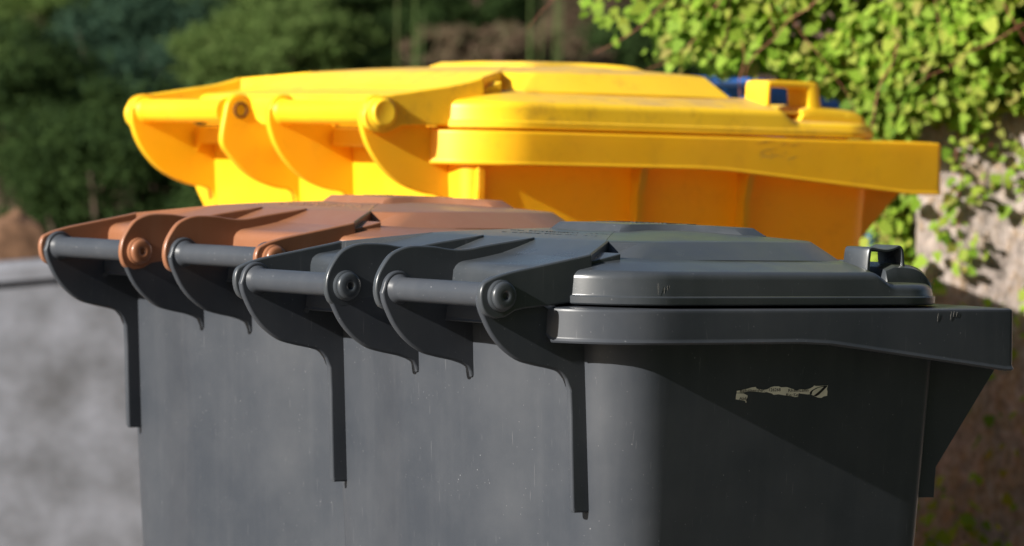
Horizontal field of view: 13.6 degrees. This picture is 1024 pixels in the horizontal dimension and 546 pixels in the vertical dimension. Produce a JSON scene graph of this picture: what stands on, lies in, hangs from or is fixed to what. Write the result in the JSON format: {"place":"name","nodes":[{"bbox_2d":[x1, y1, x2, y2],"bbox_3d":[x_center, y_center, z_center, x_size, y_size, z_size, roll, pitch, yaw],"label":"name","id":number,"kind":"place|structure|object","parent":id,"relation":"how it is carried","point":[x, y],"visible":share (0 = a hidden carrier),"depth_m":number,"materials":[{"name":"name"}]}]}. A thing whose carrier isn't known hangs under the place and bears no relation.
{"place":"outdoors","nodes":[
{"label":"outdoors","id":0,"kind":"place"},
{"bbox_2d":[0,258,142,545],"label":"garden wall","id":1,"kind":"structure","parent":0,"point":[69,466],"depth_m":7.65,"materials":[{"name":"concrete"}]},
{"bbox_2d":[0,0,884,212],"bbox_3d":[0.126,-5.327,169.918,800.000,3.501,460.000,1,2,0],"label":"ground","id":2,"kind":"structure","parent":0,"point":[768,77],"depth_m":12.93,"materials":[{"name":"soil"}]},
{"bbox_2d":[0,208,45,260],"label":"boulder","id":3,"kind":"object","parent":2,"relation":"on","point":[21,232],"visible":0.23,"depth_m":8.09,"materials":[{"name":"stone"}]},
{"bbox_2d":[0,6,122,230],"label":"evergreen shrub","id":4,"kind":"object","parent":2,"relation":"on","point":[25,83],"visible":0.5,"depth_m":9.49,"materials":[{"name":"green plant"}]},
{"bbox_2d":[0,0,160,228],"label":"juniper shrub","id":5,"kind":"object","parent":2,"relation":"on","point":[42,9],"visible":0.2,"depth_m":10.84,"materials":[{"name":"green plant"}]},
{"bbox_2d":[10,45,191,213],"bbox_3d":[-0.949,-0.011,9.992,0.503,1.047,0.460,0,2,-36],"label":"conifer shrub","id":6,"kind":"object","parent":2,"relation":"on","point":[125,61],"visible":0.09,"depth_m":9.93,"materials":[{"name":"green plant"}]},
{"bbox_2d":[0,66,219,232],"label":"evergreen shrub","id":7,"kind":"object","parent":2,"relation":"on","point":[66,198],"visible":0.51,"depth_m":9.11,"materials":[{"name":"green plant"}]},
{"bbox_2d":[4,0,239,207],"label":"conifer shrub","id":8,"kind":"object","parent":2,"relation":"on","point":[103,32],"visible":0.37,"depth_m":10.33,"materials":[{"name":"green plant"}]},
{"bbox_2d":[131,0,334,59],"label":"juniper shrub","id":9,"kind":"object","parent":2,"relation":"on","point":[220,8],"visible":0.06,"depth_m":11.25,"materials":[{"name":"green plant"}]},
{"bbox_2d":[156,0,418,88],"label":"juniper shrub","id":10,"kind":"object","parent":2,"relation":"on","point":[267,37],"visible":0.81,"depth_m":10.07,"materials":[{"name":"green plant"}]},
{"bbox_2d":[313,0,458,71],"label":"evergreen shrub","id":11,"kind":"object","parent":2,"relation":"on","point":[383,12],"visible":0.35,"depth_m":11.51,"materials":[{"name":"green plant"}]},
{"bbox_2d":[396,0,423,67],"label":"reed stem","id":12,"kind":"object","parent":2,"relation":"on","point":[414,65],"visible":0.18,"depth_m":9.79,"materials":[{"name":"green plant"}]},
{"bbox_2d":[412,0,552,50],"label":"evergreen shrub","id":13,"kind":"object","parent":2,"relation":"on","point":[482,15],"visible":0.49,"depth_m":11.87,"materials":[{"name":"green plant"}]},
{"bbox_2d":[395,19,616,66],"bbox_3d":[-0.019,-0.194,10.913,0.541,0.908,0.451,2,2,31],"label":"bronze shrub","id":14,"kind":"object","parent":2,"relation":"on","point":[505,41],"visible":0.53,"depth_m":10.80,"materials":[{"name":"brown plant"}]},
{"bbox_2d":[529,0,546,61],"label":"reed stem","id":15,"kind":"object","parent":2,"relation":"on","point":[530,37],"visible":0.18,"depth_m":10.38,"materials":[{"name":"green plant"}]},
{"bbox_2d":[554,0,561,61],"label":"reed stem","id":16,"kind":"object","parent":2,"relation":"on","point":[557,13],"visible":0.23,"depth_m":10.48,"materials":[{"name":"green plant"}]},
{"bbox_2d":[535,0,655,57],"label":"bronze shrub","id":17,"kind":"object","parent":2,"relation":"on","point":[571,19],"visible":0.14,"depth_m":12.45,"materials":[{"name":"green plant"}]},
{"bbox_2d":[565,6,750,77],"bbox_3d":[0.388,-0.306,11.179,0.526,0.810,0.428,1,2,0],"label":"evergreen shrub","id":18,"kind":"object","parent":2,"relation":"on","point":[632,47],"visible":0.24,"depth_m":11.06,"materials":[{"name":"green plant"}]},
{"label":"pavement","id":19,"kind":"structure","parent":0,"visible":0},
{"bbox_2d":[38,195,564,545],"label":"wheelie bin","id":20,"kind":"object","parent":19,"relation":"on","point":[226,399],"visible":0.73,"depth_m":4.20,"materials":[{"name":"plastic"}]},
{"bbox_2d":[124,61,940,259],"bbox_3d":[-0.002,0.297,5.193,0.795,1.104,0.644,0,2,-35],"label":"wheelie bin","id":21,"kind":"object","parent":19,"relation":"on","point":[568,141],"visible":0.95,"depth_m":4.97,"materials":[{"name":"yellow plastic"}]},
{"bbox_2d":[232,221,1013,545],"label":"wheelie bin","id":22,"kind":"object","parent":19,"relation":"on","point":[594,383],"visible":1,"depth_m":3.69,"materials":[{"name":"plastic"}]},
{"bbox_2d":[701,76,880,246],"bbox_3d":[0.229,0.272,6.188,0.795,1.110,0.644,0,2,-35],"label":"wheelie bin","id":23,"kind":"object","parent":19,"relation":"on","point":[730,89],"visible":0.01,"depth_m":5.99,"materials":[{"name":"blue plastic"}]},
{"bbox_2d":[906,0,1023,545],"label":"rough wall","id":24,"kind":"structure","parent":19,"relation":"on","point":[998,279],"depth_m":5.78,"materials":[{"name":"beige stone"}]},
{"bbox_2d":[530,0,1023,545],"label":"climbing vine","id":25,"kind":"object","parent":24,"relation":"attached to","point":[870,62],"visible":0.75,"depth_m":5.73,"materials":[{"name":"green plant"}]}
]}

